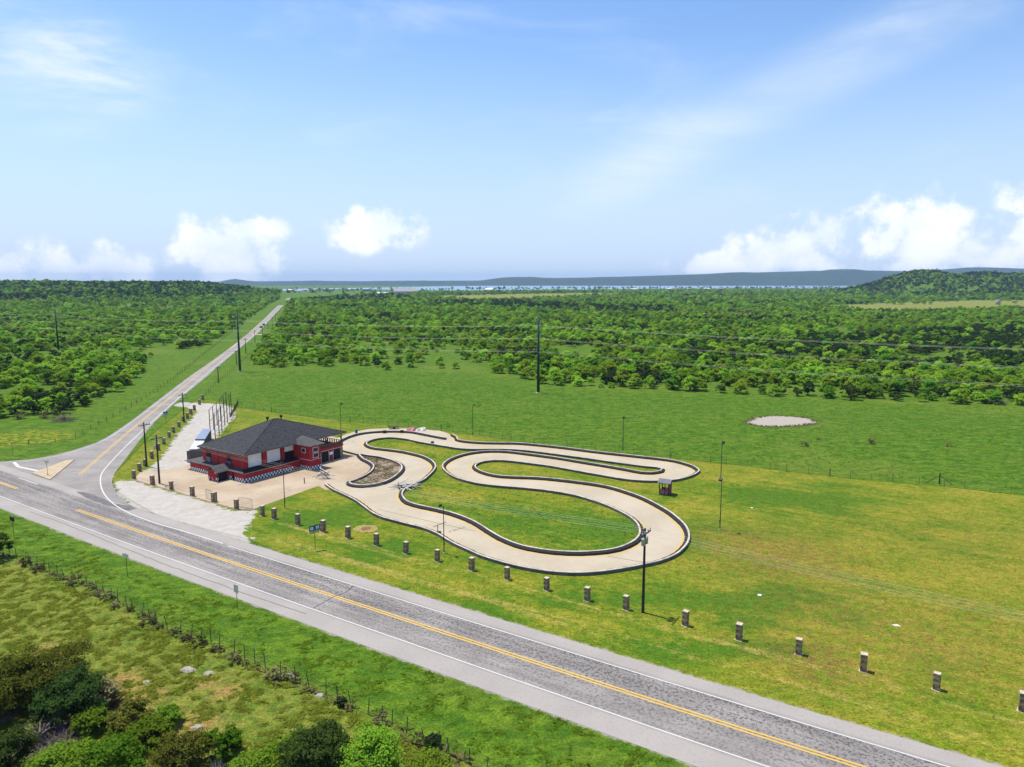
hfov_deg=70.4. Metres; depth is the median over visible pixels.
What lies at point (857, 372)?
mesquite tree
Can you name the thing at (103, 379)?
mesquite tree
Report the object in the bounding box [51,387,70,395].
juniper tree
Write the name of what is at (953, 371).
mesquite tree
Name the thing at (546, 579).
stone pillar
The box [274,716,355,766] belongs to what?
juniper bush
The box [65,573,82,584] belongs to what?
dry shrub
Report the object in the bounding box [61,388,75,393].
juniper tree
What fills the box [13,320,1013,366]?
transmission line
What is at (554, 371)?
mesquite tree
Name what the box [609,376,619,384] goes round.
juniper tree
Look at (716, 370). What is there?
mesquite tree
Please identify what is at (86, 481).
side road
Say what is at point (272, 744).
leafy bush
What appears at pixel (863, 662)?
stone pillar
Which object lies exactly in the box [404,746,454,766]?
leafy bush
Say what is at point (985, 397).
mesquite tree
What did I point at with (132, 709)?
juniper bush
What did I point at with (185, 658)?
meadow grass
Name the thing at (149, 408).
side road edge line
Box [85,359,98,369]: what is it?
mesquite tree
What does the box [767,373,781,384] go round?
mesquite tree
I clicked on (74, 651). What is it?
juniper bush
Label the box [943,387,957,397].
juniper tree
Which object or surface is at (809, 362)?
mesquite tree
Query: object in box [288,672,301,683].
dry shrub
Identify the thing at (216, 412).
net frame
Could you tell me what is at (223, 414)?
net frame
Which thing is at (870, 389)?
mesquite tree
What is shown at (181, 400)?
utility pole
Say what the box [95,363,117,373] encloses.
mesquite tree
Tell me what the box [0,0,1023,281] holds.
sky
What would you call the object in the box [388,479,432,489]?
scrap pile
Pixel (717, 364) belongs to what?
mesquite tree
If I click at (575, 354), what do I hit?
transmission line
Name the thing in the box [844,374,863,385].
mesquite tree
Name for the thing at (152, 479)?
stone pillar
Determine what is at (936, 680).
stone pillar
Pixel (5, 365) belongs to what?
mesquite tree
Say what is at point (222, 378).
wire fence
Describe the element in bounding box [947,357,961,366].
juniper tree
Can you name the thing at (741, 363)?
mesquite tree
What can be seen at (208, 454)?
window
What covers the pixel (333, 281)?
hills
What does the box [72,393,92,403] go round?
juniper tree
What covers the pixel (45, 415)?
dry shrub
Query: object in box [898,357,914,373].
mesquite tree
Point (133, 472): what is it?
stone pillar
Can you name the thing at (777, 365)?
mesquite tree
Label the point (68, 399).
juniper tree
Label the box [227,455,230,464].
window
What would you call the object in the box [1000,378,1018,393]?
mesquite tree
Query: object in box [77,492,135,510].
asphalt patch
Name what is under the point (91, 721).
leafy bush
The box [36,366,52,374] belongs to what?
juniper tree
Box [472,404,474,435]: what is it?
flood light pole
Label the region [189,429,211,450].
storage trailer
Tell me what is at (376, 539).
stone pillar
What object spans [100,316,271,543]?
side road edge line
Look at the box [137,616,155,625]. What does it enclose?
dry shrub
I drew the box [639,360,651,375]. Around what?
mesquite tree
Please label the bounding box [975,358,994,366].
mesquite tree
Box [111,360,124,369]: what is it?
mesquite tree
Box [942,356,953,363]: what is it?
juniper tree
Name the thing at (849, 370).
mesquite tree
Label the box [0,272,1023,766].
ground
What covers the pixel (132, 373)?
mesquite tree
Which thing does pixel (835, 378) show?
mesquite tree
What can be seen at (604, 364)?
mesquite tree
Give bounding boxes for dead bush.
[0,702,18,723]
[6,708,96,763]
[68,673,130,718]
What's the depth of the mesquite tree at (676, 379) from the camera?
248.73 m
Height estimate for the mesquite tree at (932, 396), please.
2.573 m
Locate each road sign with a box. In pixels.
[122,553,128,576]
[234,584,237,607]
[309,524,319,536]
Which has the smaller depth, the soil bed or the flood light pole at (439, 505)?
the flood light pole at (439, 505)
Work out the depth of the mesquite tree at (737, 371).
281.60 m
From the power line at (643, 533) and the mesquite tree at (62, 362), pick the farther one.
the mesquite tree at (62, 362)
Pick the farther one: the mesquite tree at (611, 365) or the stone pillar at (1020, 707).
the mesquite tree at (611, 365)
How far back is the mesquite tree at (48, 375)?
261.63 m
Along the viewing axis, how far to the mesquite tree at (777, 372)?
266.79 m
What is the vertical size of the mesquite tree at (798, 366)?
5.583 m
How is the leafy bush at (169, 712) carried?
on the ground at (168, 362)
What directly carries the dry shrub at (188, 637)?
on the ground at (168, 362)
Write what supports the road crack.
on the highway
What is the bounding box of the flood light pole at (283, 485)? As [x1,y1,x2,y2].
[280,461,285,508]
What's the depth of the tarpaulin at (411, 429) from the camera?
180.88 m
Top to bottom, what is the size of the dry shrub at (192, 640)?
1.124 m
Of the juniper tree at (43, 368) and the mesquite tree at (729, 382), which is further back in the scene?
the juniper tree at (43, 368)
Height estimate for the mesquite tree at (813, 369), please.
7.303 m
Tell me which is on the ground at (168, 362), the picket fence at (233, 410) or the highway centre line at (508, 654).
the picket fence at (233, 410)
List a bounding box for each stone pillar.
[131,470,135,478]
[137,463,141,471]
[149,451,153,458]
[149,475,155,484]
[169,480,173,489]
[189,486,195,495]
[211,492,215,501]
[233,498,239,508]
[259,505,264,516]
[271,507,277,519]
[295,513,301,525]
[319,519,325,532]
[345,525,350,538]
[373,533,379,545]
[403,541,408,553]
[435,549,439,561]
[468,556,474,571]
[504,566,510,580]
[543,576,549,591]
[583,586,590,601]
[622,594,630,610]
[681,609,689,627]
[734,622,743,641]
[794,637,802,656]
[858,651,867,673]
[931,671,941,691]
[1016,690,1023,712]
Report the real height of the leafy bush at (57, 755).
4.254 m
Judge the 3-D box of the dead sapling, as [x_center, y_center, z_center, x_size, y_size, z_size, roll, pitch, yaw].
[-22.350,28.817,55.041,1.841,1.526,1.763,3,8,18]
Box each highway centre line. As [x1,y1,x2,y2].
[76,510,856,766]
[78,509,866,766]
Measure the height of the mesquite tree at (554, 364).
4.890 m
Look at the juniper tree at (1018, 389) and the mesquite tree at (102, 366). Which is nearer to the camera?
the juniper tree at (1018, 389)
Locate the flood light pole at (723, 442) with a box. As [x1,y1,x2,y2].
[720,441,724,481]
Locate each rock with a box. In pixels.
[180,666,196,672]
[190,724,203,729]
[204,670,213,674]
[315,693,324,697]
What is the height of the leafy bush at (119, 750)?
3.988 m
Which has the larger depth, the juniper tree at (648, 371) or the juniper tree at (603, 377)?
the juniper tree at (648, 371)
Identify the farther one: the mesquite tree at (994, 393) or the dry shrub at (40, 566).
the mesquite tree at (994, 393)
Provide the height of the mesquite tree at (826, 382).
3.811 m
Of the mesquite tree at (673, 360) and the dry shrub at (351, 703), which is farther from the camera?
the mesquite tree at (673, 360)
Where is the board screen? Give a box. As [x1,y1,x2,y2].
[187,448,202,459]
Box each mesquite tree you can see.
[0,363,8,368]
[0,371,11,386]
[3,389,23,400]
[3,395,25,410]
[16,382,33,390]
[19,378,35,388]
[20,384,35,395]
[26,351,47,362]
[31,354,44,363]
[35,397,57,411]
[38,369,55,383]
[54,370,66,380]
[57,357,71,367]
[68,361,84,373]
[74,369,88,385]
[75,379,90,389]
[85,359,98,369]
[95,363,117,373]
[96,369,113,385]
[97,374,114,391]
[99,386,106,391]
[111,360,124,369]
[119,369,132,384]
[121,368,134,376]
[516,359,534,371]
[517,352,532,361]
[540,367,548,374]
[545,368,562,383]
[550,361,562,367]
[555,353,564,365]
[571,360,584,368]
[572,362,590,372]
[585,357,600,371]
[593,348,603,358]
[598,359,615,369]
[606,361,619,370]
[613,368,629,386]
[617,363,636,376]
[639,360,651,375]
[652,362,665,375]
[665,373,680,389]
[669,358,679,370]
[673,368,689,379]
[674,356,688,374]
[681,375,699,390]
[686,367,699,374]
[688,380,698,389]
[697,361,707,371]
[699,353,711,361]
[707,350,715,364]
[710,367,722,379]
[713,358,727,367]
[718,368,729,382]
[719,364,731,373]
[722,373,734,384]
[722,373,739,384]
[730,379,748,393]
[733,369,741,374]
[736,360,745,369]
[745,375,760,386]
[750,368,766,380]
[751,364,767,370]
[761,365,780,381]
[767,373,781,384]
[770,368,782,379]
[772,361,784,368]
[778,368,786,376]
[783,371,797,383]
[786,356,798,368]
[790,362,802,370]
[795,368,807,382]
[800,356,816,365]
[802,363,815,370]
[802,366,818,384]
[814,366,824,378]
[817,385,836,394]
[821,378,834,387]
[822,387,834,397]
[829,366,842,375]
[831,370,843,385]
[837,368,853,376]
[838,376,852,387]
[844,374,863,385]
[846,354,862,368]
[853,366,868,384]
[853,383,875,397]
[856,362,871,373]
[866,363,878,374]
[867,374,880,385]
[876,353,891,365]
[880,370,895,381]
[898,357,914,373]
[899,374,912,390]
[906,367,922,378]
[906,371,923,385]
[920,378,937,391]
[927,393,938,400]
[937,373,953,387]
[938,363,950,371]
[941,368,963,379]
[951,388,969,402]
[954,369,967,384]
[962,371,983,386]
[963,361,977,373]
[969,392,982,400]
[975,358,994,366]
[975,382,988,391]
[976,365,996,370]
[976,393,991,403]
[978,363,995,378]
[983,389,1002,404]
[999,366,1020,378]
[999,374,1021,388]
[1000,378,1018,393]
[1012,393,1023,404]
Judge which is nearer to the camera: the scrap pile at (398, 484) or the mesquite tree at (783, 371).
the scrap pile at (398, 484)
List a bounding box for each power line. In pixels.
[154,438,1022,621]
[160,438,1022,618]
[164,437,1021,614]
[166,436,1021,611]
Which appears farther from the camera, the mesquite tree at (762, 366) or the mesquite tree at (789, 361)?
the mesquite tree at (789, 361)
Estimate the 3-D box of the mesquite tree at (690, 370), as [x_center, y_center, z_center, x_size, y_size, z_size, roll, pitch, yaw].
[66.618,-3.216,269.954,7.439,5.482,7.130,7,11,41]
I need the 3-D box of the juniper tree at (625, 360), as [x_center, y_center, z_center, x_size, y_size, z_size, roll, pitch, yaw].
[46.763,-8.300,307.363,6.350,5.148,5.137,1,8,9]
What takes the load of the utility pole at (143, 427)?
on the ground at (168, 362)
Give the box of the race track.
[331,428,694,571]
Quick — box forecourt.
[134,436,369,508]
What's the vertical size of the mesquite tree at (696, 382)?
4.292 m
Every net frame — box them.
[209,392,226,429]
[214,392,231,438]
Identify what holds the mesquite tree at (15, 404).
on the ground at (168, 362)
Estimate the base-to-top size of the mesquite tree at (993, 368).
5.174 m
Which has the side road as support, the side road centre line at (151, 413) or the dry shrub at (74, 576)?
the side road centre line at (151, 413)
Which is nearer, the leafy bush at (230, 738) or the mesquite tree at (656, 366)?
the leafy bush at (230, 738)
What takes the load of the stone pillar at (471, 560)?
on the ground at (168, 362)
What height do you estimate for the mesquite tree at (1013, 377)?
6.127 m
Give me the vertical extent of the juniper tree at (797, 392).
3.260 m
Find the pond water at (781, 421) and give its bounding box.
[747,416,815,426]
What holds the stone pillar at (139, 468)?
on the ground at (168, 362)
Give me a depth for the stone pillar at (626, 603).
82.27 m
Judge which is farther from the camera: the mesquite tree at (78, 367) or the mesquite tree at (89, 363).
the mesquite tree at (89, 363)
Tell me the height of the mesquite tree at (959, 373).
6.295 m
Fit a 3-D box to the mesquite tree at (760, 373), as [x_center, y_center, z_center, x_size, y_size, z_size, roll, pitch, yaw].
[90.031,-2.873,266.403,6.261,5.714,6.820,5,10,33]
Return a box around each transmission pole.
[52,308,59,349]
[234,312,240,371]
[536,314,540,392]
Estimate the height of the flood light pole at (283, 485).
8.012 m
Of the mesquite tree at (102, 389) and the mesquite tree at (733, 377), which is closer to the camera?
the mesquite tree at (102, 389)
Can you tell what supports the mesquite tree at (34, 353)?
on the ground at (168, 362)
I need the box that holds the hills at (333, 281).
[110,281,472,282]
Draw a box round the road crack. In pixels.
[32,512,305,613]
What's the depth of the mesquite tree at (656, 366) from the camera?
286.68 m
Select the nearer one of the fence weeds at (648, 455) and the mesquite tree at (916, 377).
the fence weeds at (648, 455)
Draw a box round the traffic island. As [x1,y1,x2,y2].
[32,459,74,479]
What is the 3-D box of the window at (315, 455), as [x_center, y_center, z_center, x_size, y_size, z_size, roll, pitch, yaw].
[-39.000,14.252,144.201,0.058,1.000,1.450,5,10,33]
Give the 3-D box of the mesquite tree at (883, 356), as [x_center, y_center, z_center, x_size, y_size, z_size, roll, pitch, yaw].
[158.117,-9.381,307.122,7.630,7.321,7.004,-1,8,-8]
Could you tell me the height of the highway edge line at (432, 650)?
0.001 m
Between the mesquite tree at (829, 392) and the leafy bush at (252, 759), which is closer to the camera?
the leafy bush at (252, 759)
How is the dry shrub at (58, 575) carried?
on the ground at (168, 362)
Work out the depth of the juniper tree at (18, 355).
330.97 m
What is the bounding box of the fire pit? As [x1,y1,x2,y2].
[353,525,377,532]
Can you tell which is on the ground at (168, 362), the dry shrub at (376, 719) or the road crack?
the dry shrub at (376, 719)
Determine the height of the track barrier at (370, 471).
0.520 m
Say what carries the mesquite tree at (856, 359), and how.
on the ground at (168, 362)
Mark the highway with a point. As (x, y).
(54, 499)
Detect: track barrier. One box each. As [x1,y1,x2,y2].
[324,434,699,575]
[339,430,446,440]
[343,450,358,454]
[346,453,404,487]
[362,437,666,556]
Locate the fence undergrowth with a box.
[0,552,477,766]
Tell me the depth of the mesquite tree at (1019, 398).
218.94 m
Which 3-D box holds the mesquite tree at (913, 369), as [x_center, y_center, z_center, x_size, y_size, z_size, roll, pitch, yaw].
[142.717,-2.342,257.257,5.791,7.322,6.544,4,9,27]
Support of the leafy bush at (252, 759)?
on the ground at (168, 362)
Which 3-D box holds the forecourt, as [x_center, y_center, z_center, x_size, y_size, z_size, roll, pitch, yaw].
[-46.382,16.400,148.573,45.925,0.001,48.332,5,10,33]
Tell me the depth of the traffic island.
142.60 m
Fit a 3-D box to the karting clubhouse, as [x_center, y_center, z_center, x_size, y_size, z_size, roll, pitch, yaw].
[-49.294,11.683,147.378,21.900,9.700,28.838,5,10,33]
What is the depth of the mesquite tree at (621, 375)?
257.21 m
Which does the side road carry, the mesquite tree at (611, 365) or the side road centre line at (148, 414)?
the side road centre line at (148, 414)
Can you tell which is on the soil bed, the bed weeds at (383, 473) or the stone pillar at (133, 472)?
the bed weeds at (383, 473)
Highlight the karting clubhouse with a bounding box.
[184,415,346,482]
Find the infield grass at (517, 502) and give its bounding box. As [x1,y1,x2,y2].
[370,439,656,549]
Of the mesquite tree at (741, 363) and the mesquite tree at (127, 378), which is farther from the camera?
the mesquite tree at (741, 363)
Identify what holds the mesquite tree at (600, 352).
on the ground at (168, 362)
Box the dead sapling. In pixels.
[199,755,228,766]
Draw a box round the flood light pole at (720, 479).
[718,478,722,529]
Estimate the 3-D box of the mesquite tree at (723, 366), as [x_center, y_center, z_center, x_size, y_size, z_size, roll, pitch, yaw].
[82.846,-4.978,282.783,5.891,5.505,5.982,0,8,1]
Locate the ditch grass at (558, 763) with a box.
[0,518,671,766]
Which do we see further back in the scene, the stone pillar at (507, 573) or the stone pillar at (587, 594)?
the stone pillar at (507, 573)
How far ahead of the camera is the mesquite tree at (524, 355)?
318.70 m
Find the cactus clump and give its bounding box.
[335,696,346,706]
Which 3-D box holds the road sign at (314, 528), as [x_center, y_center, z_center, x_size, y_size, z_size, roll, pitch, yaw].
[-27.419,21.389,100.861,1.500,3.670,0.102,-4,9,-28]
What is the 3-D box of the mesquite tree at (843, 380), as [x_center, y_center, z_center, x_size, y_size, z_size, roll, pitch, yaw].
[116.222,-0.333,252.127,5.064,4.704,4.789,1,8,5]
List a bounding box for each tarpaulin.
[406,427,415,430]
[417,427,425,430]
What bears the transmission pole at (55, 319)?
on the ground at (168, 362)
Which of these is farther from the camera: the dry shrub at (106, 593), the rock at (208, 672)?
the dry shrub at (106, 593)
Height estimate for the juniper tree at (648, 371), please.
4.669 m
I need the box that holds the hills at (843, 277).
[239,267,1023,285]
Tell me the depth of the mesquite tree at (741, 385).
241.05 m
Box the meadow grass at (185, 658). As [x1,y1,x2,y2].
[0,563,464,766]
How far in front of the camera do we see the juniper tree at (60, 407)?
204.24 m
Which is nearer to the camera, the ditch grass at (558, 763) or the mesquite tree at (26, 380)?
the ditch grass at (558, 763)
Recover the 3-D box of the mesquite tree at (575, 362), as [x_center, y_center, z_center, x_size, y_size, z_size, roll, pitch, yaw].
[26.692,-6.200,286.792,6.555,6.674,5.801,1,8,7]
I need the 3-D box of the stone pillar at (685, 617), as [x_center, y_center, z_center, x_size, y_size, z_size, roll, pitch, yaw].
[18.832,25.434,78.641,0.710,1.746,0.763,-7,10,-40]
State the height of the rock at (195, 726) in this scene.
0.174 m
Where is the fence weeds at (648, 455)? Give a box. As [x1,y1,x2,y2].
[240,406,1008,493]
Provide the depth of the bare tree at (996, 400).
220.21 m
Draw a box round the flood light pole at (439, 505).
[438,503,444,553]
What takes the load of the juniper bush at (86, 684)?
on the ground at (168, 362)
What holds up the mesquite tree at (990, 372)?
on the ground at (168, 362)
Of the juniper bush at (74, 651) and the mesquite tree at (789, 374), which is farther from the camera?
the mesquite tree at (789, 374)
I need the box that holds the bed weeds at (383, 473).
[353,455,399,483]
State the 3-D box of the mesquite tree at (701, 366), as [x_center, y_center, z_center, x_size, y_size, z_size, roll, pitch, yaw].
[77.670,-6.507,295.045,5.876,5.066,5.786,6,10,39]
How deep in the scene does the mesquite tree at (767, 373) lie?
268.44 m
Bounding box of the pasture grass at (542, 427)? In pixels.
[237,370,1023,488]
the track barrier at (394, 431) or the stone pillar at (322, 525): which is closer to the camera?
the stone pillar at (322, 525)
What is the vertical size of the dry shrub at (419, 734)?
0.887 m
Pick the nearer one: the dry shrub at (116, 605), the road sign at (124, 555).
the dry shrub at (116, 605)
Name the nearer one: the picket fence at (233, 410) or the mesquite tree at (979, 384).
the picket fence at (233, 410)
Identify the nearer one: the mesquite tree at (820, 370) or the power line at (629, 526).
the power line at (629, 526)
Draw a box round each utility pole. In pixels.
[139,422,149,465]
[151,435,162,483]
[179,393,186,421]
[641,527,650,612]
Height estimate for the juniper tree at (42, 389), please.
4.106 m
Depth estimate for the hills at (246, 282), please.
7202.99 m
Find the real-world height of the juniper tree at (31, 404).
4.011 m
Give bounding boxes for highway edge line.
[1,496,768,766]
[230,546,949,766]
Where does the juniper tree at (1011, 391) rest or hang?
on the ground at (168, 362)
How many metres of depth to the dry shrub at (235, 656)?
70.95 m
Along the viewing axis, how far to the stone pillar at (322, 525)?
107.93 m
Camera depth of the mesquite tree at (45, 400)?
204.16 m
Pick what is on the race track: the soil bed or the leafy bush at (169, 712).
the soil bed
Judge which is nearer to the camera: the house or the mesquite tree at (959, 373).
the mesquite tree at (959, 373)
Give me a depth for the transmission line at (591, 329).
231.03 m
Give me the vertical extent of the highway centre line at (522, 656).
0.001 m
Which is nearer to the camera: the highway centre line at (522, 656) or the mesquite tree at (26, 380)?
the highway centre line at (522, 656)
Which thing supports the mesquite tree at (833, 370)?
on the ground at (168, 362)
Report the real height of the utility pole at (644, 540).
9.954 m
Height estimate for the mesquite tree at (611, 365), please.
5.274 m
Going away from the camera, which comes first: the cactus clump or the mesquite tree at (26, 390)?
the cactus clump
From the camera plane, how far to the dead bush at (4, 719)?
61.69 m
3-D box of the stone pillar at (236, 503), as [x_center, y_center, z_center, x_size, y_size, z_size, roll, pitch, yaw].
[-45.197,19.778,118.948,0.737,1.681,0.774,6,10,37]
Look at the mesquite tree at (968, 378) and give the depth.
250.32 m
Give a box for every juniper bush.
[0,532,14,551]
[0,649,57,716]
[0,723,41,766]
[3,639,95,707]
[27,662,117,729]
[104,696,155,736]
[146,726,214,766]
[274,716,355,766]
[424,732,441,748]
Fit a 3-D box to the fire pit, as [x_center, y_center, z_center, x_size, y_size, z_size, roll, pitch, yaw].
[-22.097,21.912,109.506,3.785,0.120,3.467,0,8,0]
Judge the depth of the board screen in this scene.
150.59 m
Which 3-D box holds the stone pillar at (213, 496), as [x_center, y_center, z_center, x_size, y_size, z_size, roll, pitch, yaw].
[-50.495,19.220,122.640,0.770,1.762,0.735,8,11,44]
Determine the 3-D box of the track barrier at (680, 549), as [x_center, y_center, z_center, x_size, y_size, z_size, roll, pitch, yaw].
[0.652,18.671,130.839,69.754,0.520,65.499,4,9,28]
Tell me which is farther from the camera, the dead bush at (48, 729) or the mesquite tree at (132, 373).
the mesquite tree at (132, 373)
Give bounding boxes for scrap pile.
[314,468,334,477]
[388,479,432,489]
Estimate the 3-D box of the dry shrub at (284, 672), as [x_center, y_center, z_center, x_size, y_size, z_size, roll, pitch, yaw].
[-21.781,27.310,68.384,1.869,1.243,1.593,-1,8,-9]
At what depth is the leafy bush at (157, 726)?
57.58 m
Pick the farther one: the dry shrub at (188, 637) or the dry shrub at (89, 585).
the dry shrub at (89, 585)
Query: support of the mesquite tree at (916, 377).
on the ground at (168, 362)
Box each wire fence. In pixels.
[2,546,505,766]
[10,329,233,444]
[203,352,250,394]
[221,399,940,485]
[944,479,1020,492]
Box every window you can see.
[206,451,210,461]
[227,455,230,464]
[313,452,318,457]
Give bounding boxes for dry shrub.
[12,411,26,418]
[19,557,31,562]
[31,563,45,570]
[39,410,54,417]
[54,573,66,579]
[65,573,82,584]
[83,581,95,588]
[93,588,104,596]
[101,590,115,599]
[110,602,119,607]
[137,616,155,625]
[168,627,181,633]
[180,634,192,640]
[190,635,207,645]
[209,642,222,650]
[225,651,240,662]
[241,659,249,665]
[262,670,276,678]
[271,665,290,678]
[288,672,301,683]
[344,701,353,711]
[373,710,388,726]
[410,731,425,746]
[866,438,876,443]
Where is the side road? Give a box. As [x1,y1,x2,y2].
[0,298,290,509]
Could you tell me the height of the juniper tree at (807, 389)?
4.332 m
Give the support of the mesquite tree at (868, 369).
on the ground at (168, 362)
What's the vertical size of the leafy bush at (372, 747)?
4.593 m
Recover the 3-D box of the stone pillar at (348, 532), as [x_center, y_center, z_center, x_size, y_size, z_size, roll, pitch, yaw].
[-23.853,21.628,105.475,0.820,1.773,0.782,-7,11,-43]
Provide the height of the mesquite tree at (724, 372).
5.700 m
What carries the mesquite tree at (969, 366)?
on the ground at (168, 362)
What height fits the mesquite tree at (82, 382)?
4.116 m
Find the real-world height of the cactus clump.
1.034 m
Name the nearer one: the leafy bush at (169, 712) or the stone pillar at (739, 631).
the leafy bush at (169, 712)
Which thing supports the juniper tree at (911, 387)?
on the ground at (168, 362)
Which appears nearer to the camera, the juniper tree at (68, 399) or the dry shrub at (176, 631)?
the dry shrub at (176, 631)
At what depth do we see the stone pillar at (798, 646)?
72.35 m
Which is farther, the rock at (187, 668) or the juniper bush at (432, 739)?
the rock at (187, 668)
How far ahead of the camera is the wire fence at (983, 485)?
129.09 m
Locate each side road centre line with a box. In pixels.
[79,312,272,473]
[81,314,270,473]
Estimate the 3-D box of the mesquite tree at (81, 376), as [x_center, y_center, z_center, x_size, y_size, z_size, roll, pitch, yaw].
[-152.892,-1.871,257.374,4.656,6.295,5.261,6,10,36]
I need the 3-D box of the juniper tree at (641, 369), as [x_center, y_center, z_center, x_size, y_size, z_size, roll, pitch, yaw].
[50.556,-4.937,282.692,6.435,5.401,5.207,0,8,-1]
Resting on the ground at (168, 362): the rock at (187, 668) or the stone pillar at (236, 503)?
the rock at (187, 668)
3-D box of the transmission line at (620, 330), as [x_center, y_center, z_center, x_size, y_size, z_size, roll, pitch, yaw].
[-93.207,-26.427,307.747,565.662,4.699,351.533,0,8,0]
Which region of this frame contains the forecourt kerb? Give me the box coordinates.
[133,479,252,509]
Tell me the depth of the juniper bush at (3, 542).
97.86 m
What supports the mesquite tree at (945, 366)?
on the ground at (168, 362)
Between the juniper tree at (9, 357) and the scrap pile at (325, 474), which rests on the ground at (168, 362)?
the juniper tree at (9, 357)
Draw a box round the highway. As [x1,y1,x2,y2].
[0,465,1000,766]
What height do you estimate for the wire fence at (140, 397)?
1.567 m
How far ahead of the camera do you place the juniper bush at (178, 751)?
54.50 m
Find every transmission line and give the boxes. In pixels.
[3,320,1008,367]
[7,326,1014,384]
[12,314,1014,349]
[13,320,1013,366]
[13,327,1023,386]
[25,314,1013,348]
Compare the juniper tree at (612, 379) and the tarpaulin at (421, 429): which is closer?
the tarpaulin at (421, 429)
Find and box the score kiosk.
[657,478,672,495]
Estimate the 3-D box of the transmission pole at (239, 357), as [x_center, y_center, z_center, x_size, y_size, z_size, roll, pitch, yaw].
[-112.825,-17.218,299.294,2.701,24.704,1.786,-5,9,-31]
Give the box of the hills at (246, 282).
[216,279,468,284]
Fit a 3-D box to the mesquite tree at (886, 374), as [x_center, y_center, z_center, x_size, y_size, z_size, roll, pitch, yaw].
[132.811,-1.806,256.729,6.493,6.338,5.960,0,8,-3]
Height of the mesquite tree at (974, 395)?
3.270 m
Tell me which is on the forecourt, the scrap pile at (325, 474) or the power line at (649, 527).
the scrap pile at (325, 474)
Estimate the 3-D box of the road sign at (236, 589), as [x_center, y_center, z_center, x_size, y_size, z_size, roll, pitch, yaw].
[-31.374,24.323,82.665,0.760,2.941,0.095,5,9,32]
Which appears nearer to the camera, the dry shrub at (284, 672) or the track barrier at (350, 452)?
the dry shrub at (284, 672)
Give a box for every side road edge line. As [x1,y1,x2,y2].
[25,310,273,461]
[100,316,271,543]
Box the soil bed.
[352,457,400,483]
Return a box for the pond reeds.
[745,415,816,426]
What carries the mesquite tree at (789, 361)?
on the ground at (168, 362)
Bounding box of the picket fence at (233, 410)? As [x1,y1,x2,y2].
[230,400,237,417]
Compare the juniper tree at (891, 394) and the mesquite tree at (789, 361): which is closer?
the juniper tree at (891, 394)
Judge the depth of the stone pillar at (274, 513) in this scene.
113.83 m
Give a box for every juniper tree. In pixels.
[3,356,12,362]
[14,353,27,358]
[20,391,36,399]
[22,400,41,413]
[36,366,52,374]
[37,388,49,396]
[50,400,69,413]
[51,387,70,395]
[59,391,70,397]
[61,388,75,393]
[62,397,72,407]
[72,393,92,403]
[601,373,611,383]
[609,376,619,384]
[617,358,629,364]
[635,364,649,373]
[643,368,652,375]
[655,372,665,381]
[793,387,802,395]
[801,383,815,394]
[841,387,861,399]
[888,391,901,397]
[889,383,901,393]
[903,382,921,392]
[934,387,945,396]
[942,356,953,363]
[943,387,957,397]
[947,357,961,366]
[1002,389,1014,397]
[1015,385,1023,392]
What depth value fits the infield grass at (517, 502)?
119.13 m
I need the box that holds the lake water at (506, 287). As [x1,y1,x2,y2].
[283,286,853,290]
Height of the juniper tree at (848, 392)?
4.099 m
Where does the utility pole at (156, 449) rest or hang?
on the forecourt
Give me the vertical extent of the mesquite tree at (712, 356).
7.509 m
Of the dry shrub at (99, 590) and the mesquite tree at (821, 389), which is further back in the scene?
the mesquite tree at (821, 389)
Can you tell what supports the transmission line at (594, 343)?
attached to the transmission pole at (538, 348)
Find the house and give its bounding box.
[393,288,416,293]
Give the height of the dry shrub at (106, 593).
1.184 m
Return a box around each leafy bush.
[15,734,109,766]
[68,705,108,734]
[72,731,152,766]
[125,714,176,754]
[155,703,184,724]
[204,723,243,760]
[225,746,280,766]
[265,732,300,766]
[335,719,405,766]
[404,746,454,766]
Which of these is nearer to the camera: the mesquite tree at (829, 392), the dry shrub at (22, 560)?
the dry shrub at (22, 560)
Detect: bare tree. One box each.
[46,411,81,422]
[984,394,1011,404]
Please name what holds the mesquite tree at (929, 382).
on the ground at (168, 362)
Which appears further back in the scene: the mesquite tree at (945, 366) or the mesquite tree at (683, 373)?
the mesquite tree at (945, 366)
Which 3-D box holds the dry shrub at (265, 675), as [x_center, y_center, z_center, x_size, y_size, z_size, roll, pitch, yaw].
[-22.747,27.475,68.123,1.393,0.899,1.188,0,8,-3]
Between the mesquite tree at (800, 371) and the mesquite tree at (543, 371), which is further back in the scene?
the mesquite tree at (543, 371)
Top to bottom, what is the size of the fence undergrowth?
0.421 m

